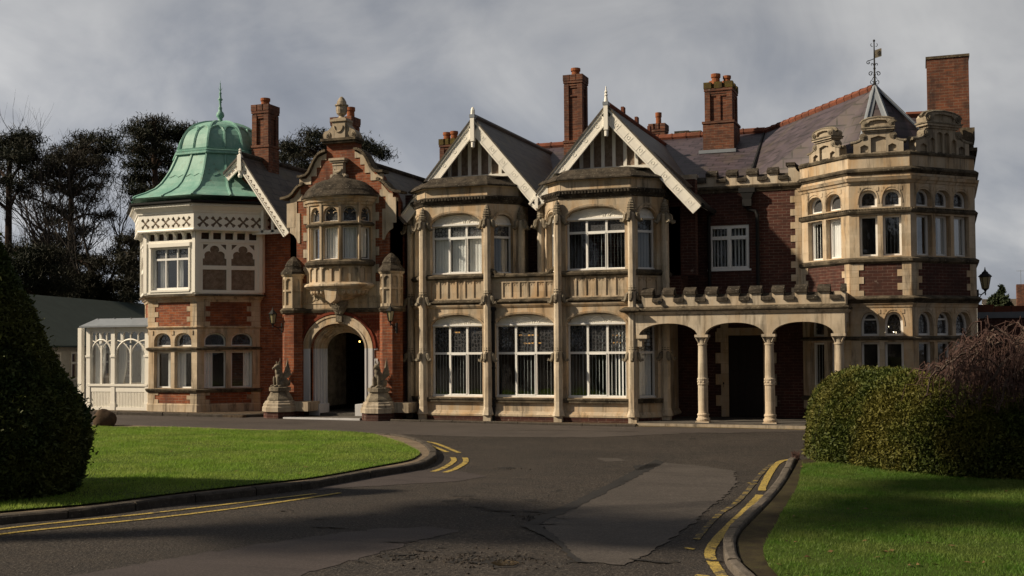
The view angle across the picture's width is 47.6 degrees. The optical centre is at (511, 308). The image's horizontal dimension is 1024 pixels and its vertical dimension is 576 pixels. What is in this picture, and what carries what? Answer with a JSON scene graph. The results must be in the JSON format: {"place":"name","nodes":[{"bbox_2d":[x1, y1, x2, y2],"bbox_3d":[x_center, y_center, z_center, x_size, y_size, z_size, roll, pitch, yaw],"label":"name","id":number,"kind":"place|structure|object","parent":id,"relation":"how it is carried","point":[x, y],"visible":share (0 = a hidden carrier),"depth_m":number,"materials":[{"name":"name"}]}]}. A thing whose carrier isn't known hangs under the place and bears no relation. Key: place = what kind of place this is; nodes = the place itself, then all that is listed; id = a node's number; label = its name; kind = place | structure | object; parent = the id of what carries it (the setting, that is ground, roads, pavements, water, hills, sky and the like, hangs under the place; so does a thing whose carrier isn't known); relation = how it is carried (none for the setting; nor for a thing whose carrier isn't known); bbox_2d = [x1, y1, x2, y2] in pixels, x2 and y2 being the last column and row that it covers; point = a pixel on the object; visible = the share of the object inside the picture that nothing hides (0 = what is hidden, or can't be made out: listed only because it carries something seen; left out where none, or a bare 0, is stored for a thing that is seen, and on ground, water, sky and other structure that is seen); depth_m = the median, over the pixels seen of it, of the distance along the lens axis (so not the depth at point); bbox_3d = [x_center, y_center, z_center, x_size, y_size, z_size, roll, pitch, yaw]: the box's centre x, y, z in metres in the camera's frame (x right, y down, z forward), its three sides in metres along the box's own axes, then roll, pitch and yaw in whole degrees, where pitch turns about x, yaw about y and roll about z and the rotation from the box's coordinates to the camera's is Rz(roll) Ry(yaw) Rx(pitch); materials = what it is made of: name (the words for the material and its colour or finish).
{"place":"outdoors","nodes":[
{"label":"outdoors","id":0,"kind":"place"},
{"bbox_2d":[94,410,263,417],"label":"pavement","id":1,"kind":"structure","parent":0,"point":[241,412],"depth_m":33.63,"materials":[{"name":"concrete"}]},
{"bbox_2d":[78,317,147,410],"bbox_3d":[-11.721,1.740,36.899,3.184,2.846,3.380,-1,-2,20],"label":"conservatory","id":2,"kind":"object","parent":1,"relation":"on","point":[114,395],"visible":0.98,"depth_m":35.50,"materials":[{"name":"white paint"}]},
{"bbox_2d":[0,424,428,513],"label":"curb","id":3,"kind":"structure","parent":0,"point":[423,450],"depth_m":16.83,"materials":[{"name":"concrete"}]},
{"bbox_2d":[93,409,116,425],"bbox_3d":[-9.878,2.705,28.136,0.526,0.566,0.539,1,-2,-36],"label":"boulder","id":4,"kind":"object","parent":3,"relation":"on","point":[105,417],"visible":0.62,"depth_m":27.95,"materials":[{"name":"brown stone"}]},
{"bbox_2d":[0,425,419,511],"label":"lawn","id":5,"kind":"structure","parent":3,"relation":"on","point":[214,476],"depth_m":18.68,"materials":[{"name":"plant"}]},
{"bbox_2d":[0,232,100,501],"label":"cone topiary","id":6,"kind":"object","parent":5,"relation":"on","point":[47,434],"visible":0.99,"depth_m":14.81,"materials":[{"name":"green plant"}]},
{"bbox_2d":[0,418,809,575],"bbox_3d":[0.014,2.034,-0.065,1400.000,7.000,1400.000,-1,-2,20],"label":"road","id":7,"kind":"structure","parent":0,"point":[574,468],"depth_m":13.64,"materials":[{"name":"grey asphalt"}]},
{"bbox_2d":[0,117,51,253],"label":"pine tree","id":8,"kind":"object","parent":7,"relation":"on","point":[12,148],"visible":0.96,"depth_m":57.37,"materials":[{"name":"green plant"}]},
{"bbox_2d":[1,235,94,298],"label":"pine tree","id":9,"kind":"object","parent":7,"relation":"on","point":[39,267],"visible":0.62,"depth_m":52.38,"materials":[{"name":"green plant"}]},
{"bbox_2d":[0,180,120,272],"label":"bare tree","id":10,"kind":"object","parent":7,"relation":"on","point":[70,238],"visible":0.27,"depth_m":60.26,"materials":[{"name":"plant"}]},
{"bbox_2d":[0,120,129,266],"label":"pine tree","id":11,"kind":"object","parent":7,"relation":"on","point":[103,143],"visible":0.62,"depth_m":60.93,"materials":[{"name":"green plant"}]},
{"bbox_2d":[0,90,137,276],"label":"bare tree","id":12,"kind":"object","parent":7,"relation":"on","point":[31,224],"visible":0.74,"depth_m":58.04,"materials":[{"name":"brown plant"}]},
{"bbox_2d":[0,135,154,298],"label":"bare tree","id":13,"kind":"object","parent":7,"relation":"on","point":[81,232],"visible":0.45,"depth_m":57.43,"materials":[{"name":"brown plant"}]},
{"bbox_2d":[27,294,144,398],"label":"hut","id":14,"kind":"object","parent":7,"relation":"on","point":[65,318],"visible":0.1,"depth_m":45.06,"materials":[{"name":"grey tile"}]},
{"bbox_2d":[70,352,85,379],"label":"window","id":15,"kind":"structure","parent":14,"relation":"in","point":[73,355],"depth_m":41.67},
{"bbox_2d":[95,351,109,377],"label":"window","id":16,"kind":"structure","parent":14,"relation":"in","point":[106,374],"depth_m":44.17,"materials":[{"name":"glass"}]},
{"bbox_2d":[118,351,132,376],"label":"window","id":17,"kind":"structure","parent":14,"relation":"in","point":[128,354],"depth_m":46.00,"materials":[{"name":"glass"}]},
{"bbox_2d":[55,247,121,300],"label":"pine tree","id":18,"kind":"object","parent":7,"relation":"on","point":[92,274],"visible":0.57,"depth_m":55.79,"materials":[{"name":"green plant"}]},
{"bbox_2d":[87,224,144,305],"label":"pine tree","id":19,"kind":"object","parent":7,"relation":"on","point":[126,269],"visible":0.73,"depth_m":54.66,"materials":[{"name":"green plant"}]},
{"bbox_2d":[100,110,197,209],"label":"pine tree","id":20,"kind":"object","parent":7,"relation":"on","point":[152,135],"visible":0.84,"depth_m":59.20,"materials":[{"name":"green plant"}]},
{"bbox_2d":[90,411,263,416],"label":"kerb","id":21,"kind":"structure","parent":7,"relation":"on","point":[175,414],"depth_m":32.95,"materials":[{"name":"concrete"}]},
{"bbox_2d":[0,432,436,523],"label":"kerb","id":22,"kind":"structure","parent":7,"relation":"on","point":[154,502],"depth_m":15.21,"materials":[{"name":"grey concrete"}]},
{"bbox_2d":[69,527,458,575],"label":"road patch","id":23,"kind":"object","parent":7,"relation":"on","point":[297,557],"visible":1,"depth_m":11.11,"materials":[{"name":"grey asphalt"}]},
{"bbox_2d":[279,123,400,169],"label":"pine tree","id":24,"kind":"object","parent":7,"relation":"on","point":[296,151],"visible":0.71,"depth_m":64.75,"materials":[{"name":"green plant"}]},
{"bbox_2d":[381,553,417,559],"bbox_3d":[-1.071,2.370,11.109,0.344,0.002,0.339,0,-2,-25],"label":"pothole","id":25,"kind":"object","parent":7,"relation":"on","point":[386,556],"visible":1,"depth_m":11.05,"materials":[{"name":"asphalt"}]},
{"bbox_2d":[316,469,485,490],"bbox_3d":[-1.859,2.566,17.485,2.927,0.010,1.612,1,-2,-31],"label":"road patch","id":26,"kind":"object","parent":7,"relation":"on","point":[422,476],"visible":0.88,"depth_m":17.53,"materials":[{"name":"grey asphalt"}]},
{"bbox_2d":[0,426,804,575],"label":"road markings","id":27,"kind":"object","parent":7,"relation":"on","point":[709,553],"visible":0.91,"depth_m":13.91,"materials":[{"name":"yellow paint"}]},
{"bbox_2d":[376,466,567,574],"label":"rubble","id":28,"kind":"object","parent":7,"relation":"on","point":[466,559],"visible":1,"depth_m":10.97,"materials":[{"name":"gravel"}]},
{"bbox_2d":[280,440,723,562],"bbox_3d":[0.099,2.561,17.615,5.155,0.029,13.972,-1,-2,6],"label":"broken surface","id":29,"kind":"object","parent":7,"relation":"on","point":[499,550],"visible":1,"depth_m":11.88,"materials":[{"name":"asphalt"}]},
{"bbox_2d":[483,556,521,567],"bbox_3d":[-0.096,2.360,10.829,0.356,0.002,0.588,0,-2,-21],"label":"pothole","id":30,"kind":"object","parent":7,"relation":"on","point":[492,560],"visible":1,"depth_m":10.79,"materials":[{"name":"asphalt"}]},
{"bbox_2d":[491,559,518,565],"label":"puddle","id":31,"kind":"object","parent":30,"relation":"on","point":[502,563],"visible":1,"depth_m":10.76,"materials":[{"name":"liquid"}]},
{"bbox_2d":[390,419,635,426],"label":"kerb","id":32,"kind":"structure","parent":7,"relation":"on","point":[529,423],"depth_m":29.37,"materials":[{"name":"concrete"}]},
{"bbox_2d":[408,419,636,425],"bbox_3d":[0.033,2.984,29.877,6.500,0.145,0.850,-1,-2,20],"label":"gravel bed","id":33,"kind":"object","parent":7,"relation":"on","point":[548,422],"visible":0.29,"depth_m":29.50,"materials":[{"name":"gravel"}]},
{"bbox_2d":[127,40,981,428],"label":"mansion","id":34,"kind":"structure","parent":7,"relation":"on","point":[609,264],"depth_m":30.78,"materials":[{"name":"beige stone"}]},
{"bbox_2d":[157,352,170,387],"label":"window","id":35,"kind":"structure","parent":34,"relation":"in","point":[158,353],"depth_m":34.61,"materials":[{"name":"white paint"}]},
{"bbox_2d":[157,333,170,346],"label":"window","id":36,"kind":"structure","parent":34,"relation":"in","point":[159,338],"depth_m":34.64,"materials":[{"name":"white paint"}]},
{"bbox_2d":[153,247,187,290],"bbox_3d":[-10.018,-1.179,34.427,1.382,1.250,0.293,-1,-2,23],"label":"window","id":37,"kind":"structure","parent":34,"relation":"in","point":[164,262],"depth_m":34.43,"materials":[{"name":"white paint"}]},
{"bbox_2d":[177,352,190,387],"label":"window","id":38,"kind":"structure","parent":34,"relation":"in","point":[181,356],"depth_m":34.37,"materials":[{"name":"white paint"}]},
{"bbox_2d":[177,333,190,345],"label":"window","id":39,"kind":"structure","parent":34,"relation":"in","point":[179,342],"depth_m":34.35,"materials":[{"name":"white paint"}]},
{"bbox_2d":[204,351,224,387],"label":"window","id":40,"kind":"structure","parent":34,"relation":"in","point":[207,355],"depth_m":34.22,"materials":[{"name":"white paint"}]},
{"bbox_2d":[204,333,224,345],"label":"window","id":41,"kind":"structure","parent":34,"relation":"in","point":[217,334],"depth_m":34.25,"materials":[{"name":"white paint"}]},
{"bbox_2d":[231,351,251,387],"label":"window","id":42,"kind":"structure","parent":34,"relation":"in","point":[247,355],"depth_m":34.58,"materials":[{"name":"white paint"}]},
{"bbox_2d":[231,333,251,345],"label":"window","id":43,"kind":"structure","parent":34,"relation":"in","point":[235,336],"depth_m":34.53,"materials":[{"name":"white paint"}]},
{"bbox_2d":[269,307,282,332],"bbox_3d":[-6.660,0.313,32.731,0.477,0.740,0.242,1,-2,-40],"label":"wall lantern","id":44,"kind":"object","parent":34,"relation":"attached to","point":[272,315],"depth_m":32.62,"materials":[{"name":"black metal"}]},
{"bbox_2d":[313,228,318,259],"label":"window","id":45,"kind":"structure","parent":34,"relation":"in","point":[314,230],"depth_m":32.30,"materials":[{"name":"white paint"}]},
{"bbox_2d":[325,227,337,258],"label":"window","id":46,"kind":"structure","parent":34,"relation":"in","point":[331,235],"depth_m":31.98,"materials":[{"name":"white paint"}]},
{"bbox_2d":[325,207,337,220],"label":"window","id":47,"kind":"structure","parent":34,"relation":"in","point":[326,218],"depth_m":31.97,"materials":[{"name":"glass"}]},
{"bbox_2d":[343,227,356,258],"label":"window","id":48,"kind":"structure","parent":34,"relation":"in","point":[350,232],"depth_m":31.88,"materials":[{"name":"glass"}]},
{"bbox_2d":[343,207,356,220],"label":"window","id":49,"kind":"structure","parent":34,"relation":"in","point":[349,209],"depth_m":31.86,"materials":[{"name":"glass"}]},
{"bbox_2d":[361,227,368,258],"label":"window","id":50,"kind":"structure","parent":34,"relation":"in","point":[363,231],"depth_m":32.03,"materials":[{"name":"glass"}]},
{"bbox_2d":[386,303,397,332],"bbox_3d":[-3.214,0.256,31.202,0.280,0.800,0.496,-1,-2,20],"label":"wall lantern","id":51,"kind":"object","parent":34,"relation":"attached to","point":[390,310],"depth_m":31.04,"materials":[{"name":"black metal"}]},
{"bbox_2d":[432,215,481,274],"bbox_3d":[-1.436,-1.718,31.113,1.484,1.605,0.181,-1,-2,20],"label":"window","id":52,"kind":"structure","parent":34,"relation":"in","point":[458,224],"depth_m":31.15,"materials":[{"name":"white paint"}]},
{"bbox_2d":[432,316,482,396],"bbox_3d":[-1.410,1.271,31.032,1.484,2.145,0.211,-1,-2,20],"label":"window","id":53,"kind":"structure","parent":34,"relation":"in","point":[447,323],"depth_m":31.05,"materials":[{"name":"white paint"}]},
{"bbox_2d":[494,215,511,272],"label":"window","id":54,"kind":"structure","parent":34,"relation":"in","point":[500,233],"depth_m":31.05,"materials":[{"name":"white paint"}]},
{"bbox_2d":[496,315,553,397],"bbox_3d":[0.380,1.237,30.365,1.644,2.145,0.210,-1,-2,20],"label":"window","id":55,"kind":"structure","parent":34,"relation":"in","point":[520,321],"depth_m":30.38,"materials":[{"name":"white paint"}]},
{"bbox_2d":[552,223,553,271],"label":"window","id":56,"kind":"structure","parent":34,"relation":"in","point":[552,223],"depth_m":30.63,"materials":[{"name":"white paint"}]},
{"bbox_2d":[567,208,624,270],"bbox_3d":[2.186,-1.786,29.780,1.564,1.605,0.211,-1,-2,20],"label":"window","id":57,"kind":"structure","parent":34,"relation":"in","point":[590,215],"depth_m":29.77,"materials":[{"name":"white paint"}]},
{"bbox_2d":[568,314,625,397],"bbox_3d":[2.206,1.202,29.683,1.564,2.145,0.207,-1,-2,20],"label":"window","id":58,"kind":"structure","parent":34,"relation":"in","point":[588,320],"depth_m":29.68,"materials":[{"name":"white paint"}]},
{"bbox_2d":[638,208,654,268],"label":"window","id":59,"kind":"structure","parent":34,"relation":"in","point":[643,226],"depth_m":29.68,"materials":[{"name":"white paint"}]},
{"bbox_2d":[639,326,655,397],"bbox_3d":[3.384,1.198,29.506,0.475,2.125,0.474,-1,-2,20],"label":"window","id":60,"kind":"structure","parent":34,"relation":"in","point":[645,352],"depth_m":29.60,"materials":[{"name":"white paint"}]},
{"bbox_2d":[707,224,750,271],"bbox_3d":[5.768,-1.604,30.753,1.150,1.211,0.247,-1,-2,20],"label":"window","id":61,"kind":"structure","parent":34,"relation":"in","point":[729,237],"depth_m":30.72,"materials":[{"name":"white paint"}]},
{"bbox_2d":[728,335,763,416],"bbox_3d":[6.130,1.763,30.387,0.904,2.134,0.100,-1,-2,20],"label":"doorway","id":62,"kind":"structure","parent":34,"relation":"in","point":[746,383],"depth_m":30.39,"materials":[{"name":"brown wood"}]},
{"bbox_2d":[812,198,821,213],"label":"window","id":63,"kind":"structure","parent":34,"relation":"in","point":[814,205],"depth_m":29.76,"materials":[{"name":"white paint"}]},
{"bbox_2d":[812,222,822,260],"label":"window","id":64,"kind":"structure","parent":34,"relation":"in","point":[813,224],"depth_m":29.80,"materials":[{"name":"white paint"}]},
{"bbox_2d":[814,343,823,387],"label":"window","id":65,"kind":"structure","parent":34,"relation":"in","point":[815,344],"depth_m":29.71,"materials":[{"name":"white paint"}]},
{"bbox_2d":[814,322,823,336],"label":"window","id":66,"kind":"structure","parent":34,"relation":"in","point":[816,326],"depth_m":29.69,"materials":[{"name":"white paint"}]},
{"bbox_2d":[830,219,840,258],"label":"window","id":67,"kind":"structure","parent":34,"relation":"in","point":[835,224],"depth_m":29.12,"materials":[{"name":"white paint"}]},
{"bbox_2d":[830,195,840,210],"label":"window","id":68,"kind":"structure","parent":34,"relation":"in","point":[832,204],"depth_m":29.13,"materials":[{"name":"white paint"}]},
{"bbox_2d":[859,191,876,207],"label":"window","id":69,"kind":"structure","parent":34,"relation":"in","point":[866,192],"depth_m":28.39,"materials":[{"name":"white paint"}]},
{"bbox_2d":[860,216,877,255],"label":"window","id":70,"kind":"structure","parent":34,"relation":"in","point":[865,217],"depth_m":28.34,"materials":[{"name":"white paint"}]},
{"bbox_2d":[861,312,878,335],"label":"window","id":71,"kind":"structure","parent":34,"relation":"in","point":[863,328],"depth_m":28.29,"materials":[{"name":"white paint"}]},
{"bbox_2d":[862,342,879,366],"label":"window","id":72,"kind":"structure","parent":34,"relation":"in","point":[863,343],"depth_m":28.25,"materials":[{"name":"white paint"}]},
{"bbox_2d":[883,190,900,206],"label":"window","id":73,"kind":"structure","parent":34,"relation":"in","point":[895,192],"depth_m":28.20,"materials":[{"name":"white paint"}]},
{"bbox_2d":[883,215,901,255],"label":"window","id":74,"kind":"structure","parent":34,"relation":"in","point":[888,216],"depth_m":28.19,"materials":[{"name":"white paint"}]},
{"bbox_2d":[885,312,902,335],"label":"window","id":75,"kind":"structure","parent":34,"relation":"in","point":[895,313],"depth_m":28.10,"materials":[{"name":"white paint"}]},
{"bbox_2d":[885,342,903,368],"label":"window","id":76,"kind":"structure","parent":34,"relation":"in","point":[902,346],"depth_m":28.08,"materials":[{"name":"white paint"}]},
{"bbox_2d":[916,190,926,205],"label":"window","id":77,"kind":"structure","parent":34,"relation":"in","point":[923,193],"depth_m":28.27,"materials":[{"name":"white paint"}]},
{"bbox_2d":[916,215,927,254],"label":"window","id":78,"kind":"structure","parent":34,"relation":"in","point":[922,216],"depth_m":28.27,"materials":[{"name":"white paint"}]},
{"bbox_2d":[918,312,929,334],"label":"window","id":79,"kind":"structure","parent":34,"relation":"in","point":[927,329],"depth_m":28.18,"materials":[{"name":"white paint"}]},
{"bbox_2d":[919,342,929,370],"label":"window","id":80,"kind":"structure","parent":34,"relation":"in","point":[927,343],"depth_m":28.17,"materials":[{"name":"white paint"}]},
{"bbox_2d":[935,191,945,206],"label":"window","id":81,"kind":"structure","parent":34,"relation":"in","point":[943,199],"depth_m":28.52,"materials":[{"name":"white paint"}]},
{"bbox_2d":[935,216,946,255],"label":"window","id":82,"kind":"structure","parent":34,"relation":"in","point":[941,220],"depth_m":28.53,"materials":[{"name":"glass"}]},
{"bbox_2d":[937,312,947,334],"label":"window","id":83,"kind":"structure","parent":34,"relation":"in","point":[944,319],"depth_m":28.42,"materials":[{"name":"white paint"}]},
{"bbox_2d":[938,342,948,375],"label":"window","id":84,"kind":"structure","parent":34,"relation":"in","point":[946,343],"depth_m":28.43,"materials":[{"name":"white paint"}]},
{"bbox_2d":[954,192,963,207],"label":"window","id":85,"kind":"structure","parent":34,"relation":"in","point":[957,194],"depth_m":28.77,"materials":[{"name":"white paint"}]},
{"bbox_2d":[954,217,964,256],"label":"window","id":86,"kind":"structure","parent":34,"relation":"in","point":[959,239],"depth_m":28.77,"materials":[{"name":"glass"}]},
{"bbox_2d":[956,312,965,334],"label":"window","id":87,"kind":"structure","parent":34,"relation":"in","point":[963,324],"depth_m":28.68,"materials":[{"name":"white paint"}]},
{"bbox_2d":[977,268,991,296],"bbox_3d":[11.662,-0.617,28.660,0.377,0.831,0.279,-1,-2,20],"label":"wall lantern","id":88,"kind":"object","parent":34,"relation":"attached to","point":[985,276],"depth_m":28.59,"materials":[{"name":"black metal"}]},
{"bbox_2d":[522,459,663,563],"bbox_3d":[1.193,2.494,15.566,1.105,0.009,9.797,-1,-2,11],"label":"tar seam","id":89,"kind":"object","parent":7,"relation":"on","point":[533,525],"visible":1,"depth_m":14.34,"materials":[{"name":"asphalt"}]},
{"bbox_2d":[597,458,625,461],"bbox_3d":[1.735,2.643,20.350,0.410,0.004,0.715,0,-2,-12],"label":"road patch","id":90,"kind":"object","parent":7,"relation":"on","point":[610,459],"visible":1,"depth_m":20.35,"materials":[{"name":"asphalt"}]},
{"bbox_2d":[539,463,736,564],"bbox_3d":[1.846,2.483,15.182,1.759,0.010,9.188,-1,-2,18],"label":"road patch","id":91,"kind":"object","parent":7,"relation":"on","point":[646,513],"visible":1,"depth_m":13.85,"materials":[{"name":"grey asphalt"}]},
{"bbox_2d":[632,463,659,469],"bbox_3d":[2.152,2.596,19.075,0.429,0.002,1.214,-1,-2,20],"label":"tar seam","id":92,"kind":"object","parent":7,"relation":"on","point":[638,466],"visible":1,"depth_m":19.10,"materials":[{"name":"asphalt"}]},
{"bbox_2d":[693,463,773,538],"bbox_3d":[3.179,2.500,15.852,0.148,0.002,8.087,-1,-2,18],"label":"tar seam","id":93,"kind":"object","parent":7,"relation":"on","point":[704,529],"visible":1,"depth_m":14.51,"materials":[{"name":"yellow"}]},
{"bbox_2d":[723,457,797,575],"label":"kerb","id":94,"kind":"structure","parent":7,"relation":"on","point":[736,528],"depth_m":12.70,"materials":[{"name":"concrete"}]},
{"bbox_2d":[737,459,815,575],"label":"soil border","id":95,"kind":"object","parent":7,"relation":"on","point":[752,538],"visible":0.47,"depth_m":12.31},
{"bbox_2d":[763,461,1023,575],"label":"lawn","id":96,"kind":"structure","parent":95,"relation":"on","point":[811,558],"depth_m":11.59,"materials":[{"name":"plant"}]},
{"bbox_2d":[70,426,1006,573],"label":"leaves","id":97,"kind":"object","parent":96,"relation":"on","point":[786,540],"visible":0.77,"depth_m":10.88,"materials":[{"name":"brown plant"}]},
{"bbox_2d":[801,364,1023,479],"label":"hedge","id":98,"kind":"object","parent":96,"relation":"on","point":[863,415],"visible":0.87,"depth_m":17.62,"materials":[{"name":"green plant"}]},
{"bbox_2d":[901,315,1023,417],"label":"weeping shrub","id":99,"kind":"object","parent":96,"relation":"on","point":[993,359],"visible":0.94,"depth_m":17.11,"materials":[{"name":"brown plant"}]},
{"bbox_2d":[791,450,800,460],"bbox_3d":[4.868,2.514,19.887,0.197,0.176,0.196,-1,-2,20],"label":"dry plant","id":100,"kind":"object","parent":7,"relation":"on","point":[796,455],"visible":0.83,"depth_m":19.86,"materials":[{"name":"plant"}]},
{"bbox_2d":[983,283,1013,305],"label":"cypress","id":101,"kind":"object","parent":7,"relation":"on","point":[998,298],"visible":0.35,"depth_m":45.95,"materials":[{"name":"green plant"}]},
{"bbox_2d":[977,270,1023,335],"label":"neighbour house","id":102,"kind":"structure","parent":7,"relation":"on","point":[1018,300],"depth_m":59.79,"materials":[{"name":"red brick"}]},
{"bbox_2d":[92,414,804,437],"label":"drive","id":103,"kind":"structure","parent":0,"point":[461,429],"depth_m":28.20,"materials":[{"name":"grey asphalt"}]},
{"bbox_2d":[0,0,1023,304],"label":"sky","id":104,"kind":"structure","parent":0,"point":[413,72],"materials":[{"name":"grey"}]},
{"bbox_2d":[977,304,1023,337],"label":"garden wall","id":105,"kind":"structure","parent":0,"point":[997,315],"depth_m":33.19,"materials":[{"name":"red brick"}]},
{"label":"gravel bed","id":106,"kind":"structure","parent":0,"visible":0},
{"bbox_2d":[262,358,319,418],"bbox_3d":[-6.197,2.249,32.209,1.312,1.771,1.116,-1,-2,20],"label":"griffin statue","id":107,"kind":"object","parent":106,"relation":"on","point":[280,403],"visible":1,"depth_m":31.93,"materials":[{"name":"beige stone"}]},
{"bbox_2d":[360,358,418,420],"bbox_3d":[-3.338,2.195,31.144,1.312,1.771,1.116,-1,-2,20],"label":"griffin statue","id":108,"kind":"object","parent":106,"relation":"on","point":[378,404],"visible":1,"depth_m":30.86,"materials":[{"name":"beige stone"}]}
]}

